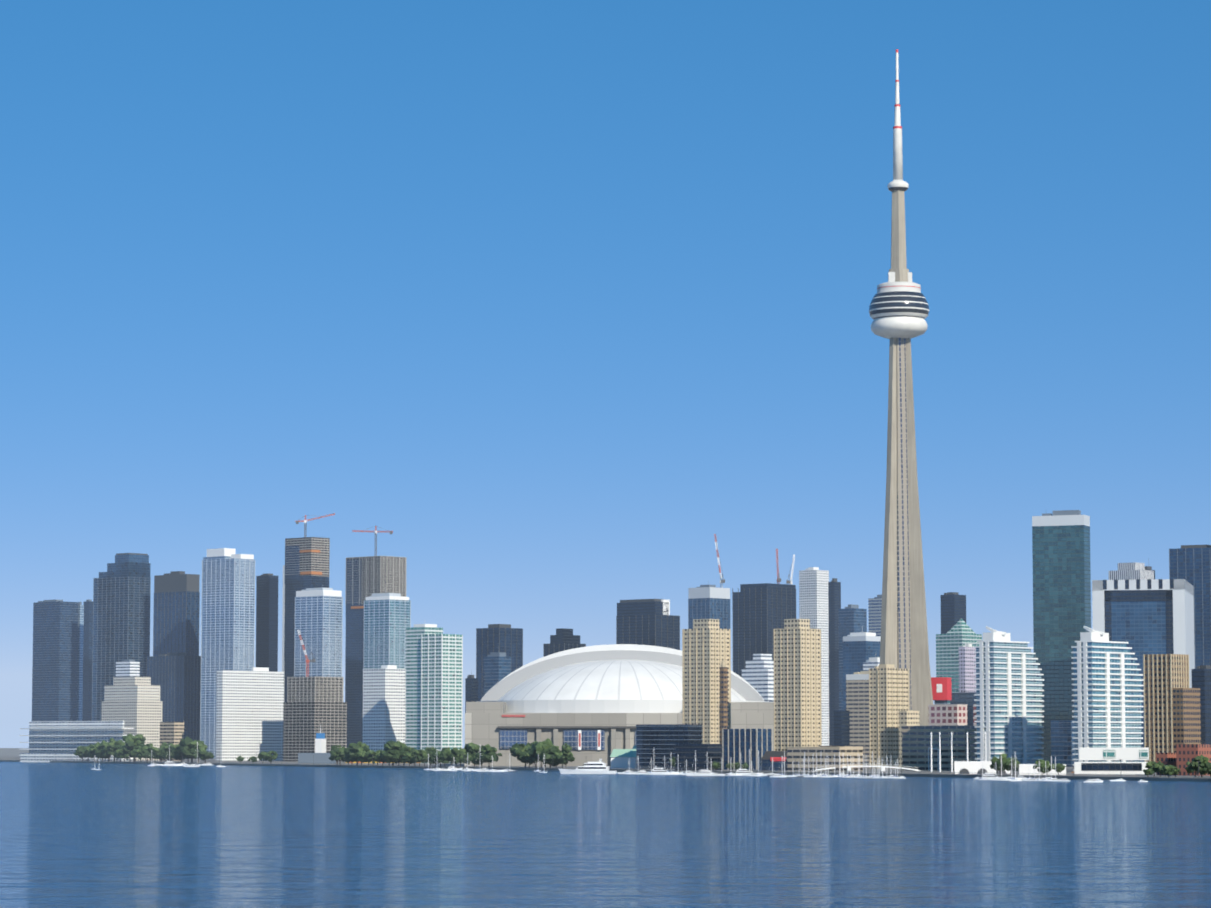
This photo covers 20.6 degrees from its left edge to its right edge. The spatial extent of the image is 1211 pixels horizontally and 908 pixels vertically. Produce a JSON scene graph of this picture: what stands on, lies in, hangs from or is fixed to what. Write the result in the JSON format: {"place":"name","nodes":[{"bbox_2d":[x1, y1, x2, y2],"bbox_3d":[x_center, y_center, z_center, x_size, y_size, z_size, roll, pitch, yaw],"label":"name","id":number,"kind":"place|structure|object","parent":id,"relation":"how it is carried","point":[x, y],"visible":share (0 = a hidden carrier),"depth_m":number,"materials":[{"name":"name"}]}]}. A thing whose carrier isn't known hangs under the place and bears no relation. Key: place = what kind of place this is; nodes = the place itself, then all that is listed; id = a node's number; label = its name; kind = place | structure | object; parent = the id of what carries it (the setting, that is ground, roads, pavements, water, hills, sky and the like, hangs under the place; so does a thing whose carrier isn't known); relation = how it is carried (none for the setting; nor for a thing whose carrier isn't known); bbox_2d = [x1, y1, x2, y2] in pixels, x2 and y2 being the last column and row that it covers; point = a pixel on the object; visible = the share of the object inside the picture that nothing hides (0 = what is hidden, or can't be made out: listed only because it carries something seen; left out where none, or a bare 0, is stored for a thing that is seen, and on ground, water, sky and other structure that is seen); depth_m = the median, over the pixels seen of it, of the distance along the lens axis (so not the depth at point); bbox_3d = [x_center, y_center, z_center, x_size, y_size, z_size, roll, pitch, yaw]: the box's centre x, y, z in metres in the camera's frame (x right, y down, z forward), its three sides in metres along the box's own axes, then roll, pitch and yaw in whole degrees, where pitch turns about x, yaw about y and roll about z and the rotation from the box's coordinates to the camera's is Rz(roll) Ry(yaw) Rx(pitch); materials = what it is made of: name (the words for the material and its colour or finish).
{"place":"outdoors","nodes":[
{"label":"outdoors","id":0,"kind":"place"},
{"bbox_2d":[315,727,325,752],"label":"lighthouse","id":1,"kind":"object","parent":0,"point":[320,743],"visible":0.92,"depth_m":3135.61,"materials":[{"name":"white paint"}]},
{"bbox_2d":[0,761,1210,907],"bbox_3d":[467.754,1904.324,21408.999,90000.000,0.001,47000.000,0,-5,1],"label":"lake water","id":2,"kind":"structure","parent":0,"point":[105,835],"depth_m":568.13,"materials":[{"name":"blue liquid"}]},
{"bbox_2d":[161,759,182,765],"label":"yacht","id":3,"kind":"object","parent":2,"relation":"on","point":[169,763],"visible":0.88,"depth_m":2849.66,"materials":[{"name":"white plastic"}]},
{"bbox_2d":[559,759,616,773],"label":"yacht","id":4,"kind":"object","parent":2,"relation":"on","point":[599,767],"visible":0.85,"depth_m":1985.00,"materials":[{"name":"white plastic"}]},
{"bbox_2d":[647,766,678,774],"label":"yacht","id":5,"kind":"object","parent":2,"relation":"on","point":[658,771],"visible":0.92,"depth_m":1934.06,"materials":[{"name":"white plastic"}]},
{"bbox_2d":[686,767,714,775],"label":"yacht","id":6,"kind":"object","parent":2,"relation":"on","point":[704,773],"visible":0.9,"depth_m":1854.62,"materials":[{"name":"white plastic"}]},
{"bbox_2d":[736,768,762,775],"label":"yacht","id":7,"kind":"object","parent":2,"relation":"on","point":[744,772],"visible":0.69,"depth_m":1873.37,"materials":[{"name":"white plastic"}]},
{"bbox_2d":[978,773,1005,779],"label":"yacht","id":8,"kind":"object","parent":2,"relation":"on","point":[988,776],"visible":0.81,"depth_m":1634.33,"materials":[{"name":"white plastic"}]},
{"bbox_2d":[0,748,1210,781],"bbox_3d":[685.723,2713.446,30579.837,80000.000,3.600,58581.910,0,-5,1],"label":"ground sheet","id":9,"kind":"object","parent":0,"point":[9,754],"visible":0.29,"depth_m":2162.61,"materials":[{"name":"concrete"}]},
{"bbox_2d":[31,600,77,720],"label":"skyscraper","id":10,"kind":"structure","parent":9,"relation":"on","point":[55,659],"depth_m":4374.41,"materials":[{"name":"blue glass"}]},
{"bbox_2d":[19,721,133,761],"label":"white terraces","id":11,"kind":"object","parent":9,"relation":"on","point":[49,741],"visible":0.71,"depth_m":3536.51,"materials":[{"name":"white"}]},
{"bbox_2d":[77,602,83,720],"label":"tower glass","id":12,"kind":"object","parent":9,"relation":"on","point":[80,661],"visible":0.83,"depth_m":4391.10,"materials":[{"name":"blue glass"}]},
{"bbox_2d":[82,599,92,720],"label":"skyscraper","id":13,"kind":"structure","parent":9,"relation":"on","point":[87,660],"depth_m":4462.36,"materials":[{"name":"blue glass"}]},
{"bbox_2d":[92,553,150,720],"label":"stepped glass tower","id":14,"kind":"structure","parent":9,"relation":"on","point":[121,605],"depth_m":4281.92,"materials":[{"name":"dark blue glass"}]},
{"bbox_2d":[101,677,162,760],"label":"high-rise building","id":15,"kind":"structure","parent":9,"relation":"on","point":[136,703],"depth_m":3614.81,"materials":[{"name":"white"}]},
{"bbox_2d":[116,659,139,676],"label":"building","id":16,"kind":"structure","parent":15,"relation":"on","point":[128,668],"depth_m":3963.33,"materials":[{"name":"white concrete"}]},
{"bbox_2d":[160,722,183,760],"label":"building","id":17,"kind":"structure","parent":9,"relation":"on","point":[172,732],"depth_m":3504.10,"materials":[{"name":"beige"}]},
{"bbox_2d":[146,652,200,758],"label":"building","id":18,"kind":"structure","parent":9,"relation":"on","point":[176,676],"depth_m":4165.83,"materials":[{"name":"grey glass"}]},
{"bbox_2d":[153,571,199,655],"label":"dark tower","id":19,"kind":"structure","parent":9,"relation":"on","point":[176,611],"depth_m":4225.54,"materials":[{"name":"grey glass"}]},
{"bbox_2d":[200,548,254,758],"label":"skyscraper","id":20,"kind":"structure","parent":9,"relation":"on","point":[228,612],"depth_m":4076.26,"materials":[{"name":"blue glass"}]},
{"bbox_2d":[216,667,283,760],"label":"white slab","id":21,"kind":"structure","parent":9,"relation":"on","point":[249,712],"depth_m":3446.35,"materials":[{"name":"white"}]},
{"bbox_2d":[256,573,277,671],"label":"dark tower","id":22,"kind":"structure","parent":9,"relation":"on","point":[266,620],"depth_m":4314.66,"materials":[{"name":"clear glass"}]},
{"bbox_2d":[282,537,329,701],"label":"tower under construction","id":23,"kind":"structure","parent":9,"relation":"on","point":[306,565],"depth_m":4229.29,"materials":[{"name":"brown glass"}]},
{"bbox_2d":[296,513,334,536],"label":"crane","id":24,"kind":"object","parent":23,"relation":"on","point":[304,521],"visible":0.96,"depth_m":4257.67,"materials":[{"name":"brown"}]},
{"bbox_2d":[283,676,346,760],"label":"midrise under construction","id":25,"kind":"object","parent":9,"relation":"on","point":[313,705],"visible":0.79,"depth_m":3389.46,"materials":[{"name":"concrete"}]},
{"bbox_2d":[297,630,315,676],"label":"crane","id":26,"kind":"object","parent":25,"relation":"on","point":[308,661],"visible":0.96,"depth_m":3500.22,"materials":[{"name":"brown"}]},
{"bbox_2d":[298,753,335,763],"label":"low building","id":27,"kind":"structure","parent":9,"relation":"on","point":[318,758],"depth_m":2938.83,"materials":[{"name":"blue"}]},
{"bbox_2d":[294,588,342,676],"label":"skyscraper","id":28,"kind":"structure","parent":9,"relation":"on","point":[318,618],"depth_m":3968.15,"materials":[{"name":"blue glass"}]},
{"bbox_2d":[345,556,406,748],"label":"tower under construction","id":29,"kind":"structure","parent":9,"relation":"on","point":[367,576],"depth_m":4178.34,"materials":[{"name":"brown glass"}]},
{"bbox_2d":[352,526,392,555],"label":"crane","id":30,"kind":"object","parent":29,"relation":"on","point":[376,531],"visible":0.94,"depth_m":4202.87,"materials":[{"name":"brown"}]},
{"bbox_2d":[362,665,405,751],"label":"white slab","id":31,"kind":"structure","parent":9,"relation":"on","point":[384,701],"depth_m":3155.48,"materials":[{"name":"white"}]},
{"bbox_2d":[363,587,410,668],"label":"skyscraper","id":32,"kind":"structure","parent":9,"relation":"on","point":[387,619],"depth_m":3815.23,"materials":[{"name":"blue glass"}]},
{"bbox_2d":[405,624,462,762],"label":"apartment tower","id":33,"kind":"structure","parent":9,"relation":"on","point":[434,683],"depth_m":3028.94,"materials":[{"name":"white"}]},
{"bbox_2d":[465,675,477,712],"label":"tower","id":34,"kind":"structure","parent":9,"relation":"on","point":[471,688],"depth_m":3248.32,"materials":[{"name":"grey glass"}]},
{"bbox_2d":[484,647,510,694],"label":"tower","id":35,"kind":"structure","parent":9,"relation":"on","point":[497,667],"depth_m":3152.86,"materials":[{"name":"blue glass"}]},
{"bbox_2d":[476,624,522,700],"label":"dark tower","id":36,"kind":"structure","parent":9,"relation":"on","point":[507,639],"depth_m":3311.84,"materials":[{"name":"blue glass"}]},
{"bbox_2d":[543,628,585,656],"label":"dark tower","id":37,"kind":"structure","parent":9,"relation":"on","point":[563,639],"depth_m":3459.57,"materials":[{"name":"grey glass"}]},
{"bbox_2d":[465,644,773,765],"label":"domed stadium","id":38,"kind":"object","parent":9,"relation":"on","point":[596,703],"visible":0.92,"depth_m":2534.56,"materials":[{"name":"grey"}]},
{"bbox_2d":[610,749,635,768],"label":"waterfront building","id":39,"kind":"structure","parent":9,"relation":"on","point":[620,758],"depth_m":2237.16,"materials":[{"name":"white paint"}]},
{"bbox_2d":[56,760,1194,777],"bbox_3d":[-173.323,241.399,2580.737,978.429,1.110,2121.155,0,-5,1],"label":"moored boats","id":40,"kind":"object","parent":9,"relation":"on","point":[700,769],"visible":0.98,"depth_m":1904.74,"materials":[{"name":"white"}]},
{"bbox_2d":[81,753,1198,774],"bbox_3d":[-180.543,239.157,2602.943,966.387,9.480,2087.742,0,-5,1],"label":"quay lamp posts","id":41,"kind":"object","parent":9,"relation":"on","point":[635,762],"visible":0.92,"depth_m":2142.46,"materials":[{"name":"grey metal"}]},
{"bbox_2d":[74,733,1210,776],"bbox_3d":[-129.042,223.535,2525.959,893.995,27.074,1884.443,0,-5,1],"label":"shore trees","id":42,"kind":"object","parent":9,"relation":"on","point":[546,751],"visible":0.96,"depth_m":2530.79,"materials":[{"name":"green plant"}]},
{"bbox_2d":[616,599,679,649],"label":"dark tower","id":43,"kind":"structure","parent":9,"relation":"on","point":[652,622],"depth_m":3511.91,"materials":[{"name":"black glass"}]},
{"bbox_2d":[635,724,702,768],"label":"office building","id":44,"kind":"structure","parent":9,"relation":"on","point":[661,741],"depth_m":2199.15,"materials":[{"name":"glass"}]},
{"bbox_2d":[674,744,722,769],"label":"low-rise building","id":45,"kind":"structure","parent":9,"relation":"on","point":[705,753],"depth_m":2076.47,"materials":[{"name":"glass"}]},
{"bbox_2d":[682,619,730,743],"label":"apartment tower","id":46,"kind":"structure","parent":9,"relation":"on","point":[706,647],"depth_m":2329.95,"materials":[{"name":"beige"}]},
{"bbox_2d":[688,585,729,628],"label":"skyscraper","id":47,"kind":"structure","parent":9,"relation":"on","point":[708,601],"depth_m":3709.25,"materials":[{"name":"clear glass"}]},
{"bbox_2d":[714,534,724,587],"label":"crane","id":48,"kind":"object","parent":47,"relation":"on","point":[721,580],"visible":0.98,"depth_m":3733.81,"materials":[{"name":"white metal"}]},
{"bbox_2d":[720,658,727,743],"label":"high-rise building","id":49,"kind":"structure","parent":9,"relation":"on","point":[723,697],"depth_m":2282.84,"materials":[{"name":"beige"}]},
{"bbox_2d":[722,729,772,769],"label":"building","id":50,"kind":"structure","parent":9,"relation":"on","point":[736,743],"depth_m":2116.64,"materials":[{"name":"glass"}]},
{"bbox_2d":[742,654,773,701],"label":"high-rise building","id":51,"kind":"structure","parent":9,"relation":"on","point":[758,673],"depth_m":2947.02,"materials":[{"name":"white"}]},
{"bbox_2d":[732,583,795,676],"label":"black tower","id":52,"kind":"structure","parent":9,"relation":"on","point":[761,611],"depth_m":3609.91,"materials":[{"name":"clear glass"}]},
{"bbox_2d":[776,549,780,583],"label":"crane","id":53,"kind":"object","parent":52,"relation":"on","point":[778,578],"visible":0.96,"depth_m":3638.63,"materials":[{"name":"brown"}]},
{"bbox_2d":[786,554,794,584],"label":"crane","id":54,"kind":"object","parent":52,"relation":"on","point":[789,581],"visible":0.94,"depth_m":3657.51,"materials":[{"name":"white metal"}]},
{"bbox_2d":[773,619,821,750],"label":"apartment tower","id":55,"kind":"structure","parent":9,"relation":"on","point":[797,688],"depth_m":2258.80,"materials":[{"name":"beige"}]},
{"bbox_2d":[799,567,828,745],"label":"grey tower","id":56,"kind":"structure","parent":9,"relation":"on","point":[813,596],"depth_m":3999.89,"materials":[{"name":"white"}]},
{"bbox_2d":[787,747,862,770],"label":"low-rise building","id":57,"kind":"structure","parent":9,"relation":"on","point":[813,754],"depth_m":1999.46,"materials":[{"name":"beige concrete"}]},
{"bbox_2d":[820,746,862,746],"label":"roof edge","id":58,"kind":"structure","parent":57,"relation":"on","point":[841,746],"depth_m":2144.09,"materials":[{"name":"beige"}]},
{"bbox_2d":[828,578,840,745],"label":"skyscraper","id":59,"kind":"structure","parent":9,"relation":"on","point":[834,586],"depth_m":3891.04,"materials":[{"name":"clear glass"}]},
{"bbox_2d":[834,710,849,745],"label":"dark office","id":60,"kind":"structure","parent":9,"relation":"on","point":[841,727],"depth_m":2838.39,"materials":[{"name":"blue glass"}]},
{"bbox_2d":[838,604,866,709],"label":"skyscraper","id":61,"kind":"structure","parent":9,"relation":"on","point":[852,618],"depth_m":3698.58,"materials":[{"name":"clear glass"}]},
{"bbox_2d":[846,671,869,763],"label":"brown office","id":62,"kind":"structure","parent":9,"relation":"on","point":[857,694],"depth_m":2896.93,"materials":[{"name":"beige"}]},
{"bbox_2d":[843,632,880,709],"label":"skyscraper","id":63,"kind":"structure","parent":9,"relation":"on","point":[859,648],"depth_m":3299.52,"materials":[{"name":"blue glass"}]},
{"bbox_2d":[815,764,920,770],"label":"white footbridge","id":64,"kind":"object","parent":9,"relation":"on","point":[884,767],"visible":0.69,"depth_m":1988.56,"materials":[{"name":"white paint"}]},
{"bbox_2d":[863,657,879,670],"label":"banded tower","id":65,"kind":"structure","parent":9,"relation":"on","point":[872,662],"depth_m":3194.32,"materials":[{"name":"white"}]},
{"bbox_2d":[868,595,881,635],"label":"banded tower","id":66,"kind":"structure","parent":9,"relation":"on","point":[874,607],"depth_m":3802.58,"materials":[{"name":"white"}]},
{"bbox_2d":[869,664,908,768],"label":"apartment tower","id":67,"kind":"structure","parent":9,"relation":"on","point":[888,692],"depth_m":2243.57,"materials":[{"name":"beige"}]},
{"bbox_2d":[868,49,932,765],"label":"observation tower","id":68,"kind":"structure","parent":9,"relation":"on","point":[898,309],"depth_m":2593.53,"materials":[{"name":"concrete"}]},
{"bbox_2d":[898,711,919,766],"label":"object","id":69,"kind":"structure","parent":9,"relation":"on","point":[908,718],"depth_m":2220.09,"materials":[{"name":"beige"}]},
{"bbox_2d":[928,747,938,770],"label":"park canopy","id":70,"kind":"object","parent":9,"relation":"on","point":[928,757],"visible":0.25,"depth_m":2048.03,"materials":[{"name":"grey metal"}]},
{"bbox_2d":[902,725,976,770],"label":"dark glass building","id":71,"kind":"structure","parent":9,"relation":"on","point":[916,742],"depth_m":2050.00,"materials":[{"name":"black"}]},
{"bbox_2d":[931,677,951,704],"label":"red billboard","id":72,"kind":"object","parent":9,"relation":"on","point":[941,691],"visible":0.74,"depth_m":2590.15,"materials":[{"name":"red"}]},
{"bbox_2d":[928,704,966,725],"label":"building","id":73,"kind":"structure","parent":9,"relation":"on","point":[949,715],"depth_m":2392.76,"materials":[{"name":"white"}]},
{"bbox_2d":[940,592,965,633],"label":"skyscraper","id":74,"kind":"structure","parent":9,"relation":"on","point":[953,608],"depth_m":3496.68,"materials":[{"name":"grey glass"}]},
{"bbox_2d":[930,732,986,771],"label":"poles","id":75,"kind":"object","parent":9,"relation":"on","point":[951,751],"visible":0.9,"depth_m":1908.61,"materials":[{"name":"white metal"}]},
{"bbox_2d":[936,618,981,703],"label":"skyscraper","id":76,"kind":"structure","parent":9,"relation":"on","point":[956,636],"depth_m":3097.51,"materials":[{"name":"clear glass"}]},
{"bbox_2d":[950,692,975,725],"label":"grey office building","id":77,"kind":"structure","parent":9,"relation":"on","point":[967,698],"depth_m":2638.26,"materials":[{"name":"blue glass"}]},
{"bbox_2d":[959,644,975,692],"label":"high-rise building","id":78,"kind":"structure","parent":9,"relation":"on","point":[967,666],"depth_m":2940.31,"materials":[{"name":"white"}]},
{"bbox_2d":[973,704,976,725],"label":"building","id":79,"kind":"structure","parent":9,"relation":"on","point":[974,718],"depth_m":2390.18,"materials":[{"name":"white"}]},
{"bbox_2d":[954,761,1010,773],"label":"white arcade","id":80,"kind":"object","parent":9,"relation":"on","point":[973,767],"visible":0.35,"depth_m":1799.73,"materials":[{"name":"white paint"}]},
{"bbox_2d":[974,626,1043,770],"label":"high-rise building","id":81,"kind":"structure","parent":9,"relation":"on","point":[1008,699],"depth_m":1988.86,"materials":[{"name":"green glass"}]},
{"bbox_2d":[1019,764,1065,774],"bbox_3d":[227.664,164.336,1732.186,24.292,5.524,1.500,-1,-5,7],"label":"waterfront building","id":82,"kind":"structure","parent":9,"relation":"on","point":[1023,768],"depth_m":1732.21,"materials":[{"name":"white paint"}]},
{"bbox_2d":[1032,510,1090,763],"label":"teal glass tower","id":83,"kind":"structure","parent":9,"relation":"on","point":[1061,580],"depth_m":2898.05,"materials":[{"name":"blue glass"}]},
{"bbox_2d":[1050,720,1074,766],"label":"glass building","id":84,"kind":"structure","parent":9,"relation":"on","point":[1062,741],"depth_m":2436.88,"materials":[{"name":"blue glass"}]},
{"bbox_2d":[1071,626,1143,770],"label":"apartment tower","id":85,"kind":"structure","parent":9,"relation":"on","point":[1107,690],"depth_m":1927.70,"materials":[{"name":"green glass"}]},
{"bbox_2d":[1074,748,1148,773],"bbox_3d":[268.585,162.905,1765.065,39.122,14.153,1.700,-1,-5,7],"label":"waterfront building","id":86,"kind":"structure","parent":9,"relation":"on","point":[1111,767],"depth_m":1764.45,"materials":[{"name":"white concrete"}]},
{"bbox_2d":[1109,562,1153,579],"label":"ribbed tower","id":87,"kind":"structure","parent":9,"relation":"on","point":[1131,571],"depth_m":3301.30,"materials":[{"name":"grey"}]},
{"bbox_2d":[1092,579,1194,761],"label":"skyscraper","id":88,"kind":"structure","parent":9,"relation":"on","point":[1148,616],"depth_m":2694.86,"materials":[{"name":"blue glass"}]},
{"bbox_2d":[1144,566,1154,578],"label":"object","id":89,"kind":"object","parent":9,"relation":"on","point":[1148,567],"visible":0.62,"depth_m":3345.80,"materials":[{"name":"grey glass"}]},
{"bbox_2d":[1156,753,1175,774],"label":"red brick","id":90,"kind":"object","parent":9,"relation":"on","point":[1167,759],"visible":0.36,"depth_m":1707.61,"materials":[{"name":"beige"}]},
{"bbox_2d":[1143,654,1200,762],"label":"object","id":91,"kind":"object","parent":9,"relation":"on","point":[1172,716],"visible":0.77,"depth_m":2045.35,"materials":[{"name":"beige"}]},
{"bbox_2d":[1169,545,1210,668],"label":"blue tower","id":92,"kind":"structure","parent":9,"relation":"on","point":[1191,564],"depth_m":2945.73,"materials":[{"name":"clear glass"}]},
{"bbox_2d":[1176,744,1210,775],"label":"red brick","id":93,"kind":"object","parent":9,"relation":"on","point":[1185,753],"visible":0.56,"depth_m":1690.01,"materials":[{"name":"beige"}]},
{"bbox_2d":[1192,665,1210,743],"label":"dark office","id":94,"kind":"structure","parent":9,"relation":"on","point":[1201,677],"depth_m":2285.85,"materials":[{"name":"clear glass"}]},
{"bbox_2d":[0,0,1210,747],"label":"sky","id":95,"kind":"structure","parent":0,"point":[556,301],"materials":[{"name":"blue"}]},
{"bbox_2d":[761,751,786,770],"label":"pavilion","id":96,"kind":"structure","parent":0,"point":[777,756],"depth_m":2040.21,"materials":[{"name":"grey metal"}]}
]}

